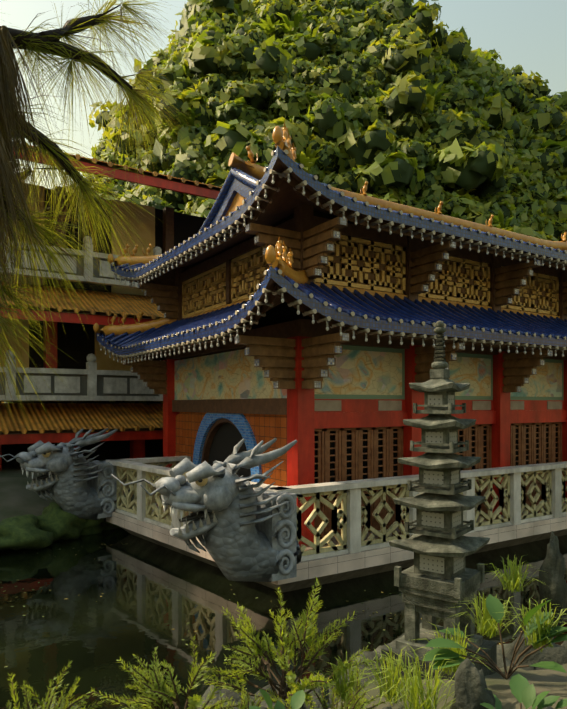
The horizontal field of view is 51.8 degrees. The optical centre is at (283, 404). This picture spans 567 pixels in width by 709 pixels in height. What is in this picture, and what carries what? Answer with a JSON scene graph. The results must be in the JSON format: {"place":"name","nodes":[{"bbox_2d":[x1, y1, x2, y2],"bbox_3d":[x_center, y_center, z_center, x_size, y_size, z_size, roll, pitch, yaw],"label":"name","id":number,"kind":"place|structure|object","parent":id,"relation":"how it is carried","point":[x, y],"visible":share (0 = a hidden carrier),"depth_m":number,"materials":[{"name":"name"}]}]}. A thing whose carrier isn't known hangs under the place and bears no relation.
{"place":"outdoors","nodes":[
{"label":"outdoors","id":0,"kind":"place"},
{"bbox_2d":[4,188,477,402],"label":"hill","id":1,"kind":"structure","parent":0,"point":[451,192],"depth_m":53.10,"materials":[{"name":"green plant"}]},
{"bbox_2d":[66,0,566,240],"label":"hill forest","id":2,"kind":"object","parent":1,"relation":"on","point":[403,102],"visible":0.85,"depth_m":55.85,"materials":[{"name":"green plant"}]},
{"bbox_2d":[0,528,566,708],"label":"pond water","id":3,"kind":"structure","parent":0,"point":[153,594],"depth_m":11.09,"materials":[{"name":"black liquid"}]},
{"bbox_2d":[0,544,526,688],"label":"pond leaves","id":4,"kind":"object","parent":3,"relation":"on","point":[187,623],"visible":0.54,"depth_m":11.40,"materials":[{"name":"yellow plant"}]},
{"bbox_2d":[106,456,566,560],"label":"balustrade","id":5,"kind":"object","parent":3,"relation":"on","point":[513,494],"visible":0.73,"depth_m":14.98,"materials":[{"name":"white stone"}]},
{"bbox_2d":[0,428,120,519],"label":"dragon sculpture","id":6,"kind":"object","parent":5,"relation":"on","point":[68,470],"visible":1,"depth_m":16.90,"materials":[{"name":"stone"}]},
{"bbox_2d":[111,438,301,581],"bbox_3d":[-1.252,2.067,10.853,3.434,2.790,1.598,0,0,-32],"label":"dragon sculpture","id":7,"kind":"object","parent":5,"relation":"on","point":[239,528],"visible":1,"depth_m":10.64,"materials":[{"name":"stone"}]},
{"bbox_2d":[163,203,566,545],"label":"pavilion","id":8,"kind":"structure","parent":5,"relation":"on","point":[344,423],"depth_m":15.55,"materials":[{"name":"red"}]},
{"bbox_2d":[96,266,566,359],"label":"roof","id":9,"kind":"structure","parent":8,"relation":"on","point":[396,309],"depth_m":14.57,"materials":[{"name":"blue roof tile"},{"name":"brown wood"}]},
{"bbox_2d":[93,236,308,334],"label":"roof ornaments","id":10,"kind":"object","parent":9,"relation":"on","point":[277,256],"visible":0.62,"depth_m":13.30},
{"bbox_2d":[97,269,566,363],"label":"roof trim","id":11,"kind":"structure","parent":9,"relation":"attached to","point":[283,295],"depth_m":13.22,"materials":[{"name":"blue glazed tile"},{"name":"white glazed ceramic"}]},
{"bbox_2d":[111,146,566,285],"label":"roof","id":12,"kind":"structure","parent":8,"relation":"on","point":[287,198],"depth_m":13.86,"materials":[{"name":"blue tile"}]},
{"bbox_2d":[108,121,296,264],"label":"roof ornaments","id":13,"kind":"object","parent":12,"relation":"on","point":[282,138],"visible":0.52,"depth_m":20.32},
{"bbox_2d":[112,149,566,291],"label":"roof trim","id":14,"kind":"structure","parent":12,"relation":"attached to","point":[356,218],"depth_m":13.92,"materials":[{"name":"blue"}]},
{"bbox_2d":[198,145,566,250],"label":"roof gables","id":15,"kind":"object","parent":12,"relation":"on","point":[239,185],"visible":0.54,"depth_m":18.28,"materials":[{"name":"gold ceramic"}]},
{"bbox_2d":[123,217,566,393],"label":"eave brackets","id":16,"kind":"object","parent":8,"relation":"attached to","point":[274,359],"visible":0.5,"depth_m":14.22,"materials":[{"name":"brown wood"}]},
{"bbox_2d":[182,235,558,318],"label":"lattice panels","id":17,"kind":"object","parent":8,"relation":"attached to","point":[353,262],"visible":0.75,"depth_m":16.55,"materials":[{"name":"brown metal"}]},
{"bbox_2d":[106,503,566,591],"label":"platform","id":18,"kind":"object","parent":3,"relation":"on","point":[330,569],"visible":0.3,"depth_m":14.05,"materials":[{"name":"grey stone"}]},
{"bbox_2d":[0,456,566,708],"bbox_3d":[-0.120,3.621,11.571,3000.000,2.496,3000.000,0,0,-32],"label":"ground","id":19,"kind":"structure","parent":0,"point":[17,497],"depth_m":6.78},
{"bbox_2d":[0,0,193,428],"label":"pine tree","id":20,"kind":"object","parent":19,"relation":"on","point":[16,128],"visible":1,"depth_m":4.39,"materials":[{"name":"green plant"}]},
{"bbox_2d":[0,145,221,469],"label":"temple hall","id":21,"kind":"structure","parent":19,"relation":"on","point":[90,371],"depth_m":24.12,"materials":[{"name":"red tile"}]},
{"bbox_2d":[0,501,566,708],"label":"bank rocks","id":22,"kind":"object","parent":19,"relation":"on","point":[52,523],"visible":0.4,"depth_m":6.83,"materials":[{"name":"grey stone"}]},
{"bbox_2d":[388,321,489,655],"bbox_3d":[1.832,0.923,6.850,0.885,3.812,0.885,0,0,38],"label":"stone pagoda","id":23,"kind":"object","parent":22,"relation":"on","point":[438,579],"visible":0.98,"depth_m":6.70,"materials":[{"name":"grey stone"}]},
{"bbox_2d":[5,555,566,708],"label":"bank plants","id":24,"kind":"object","parent":19,"relation":"on","point":[540,632],"visible":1,"depth_m":5.19,"materials":[{"name":"green plant"}]},
{"bbox_2d":[0,0,566,402],"label":"sky","id":25,"kind":"structure","parent":0,"point":[531,34],"materials":[{"name":"white"}]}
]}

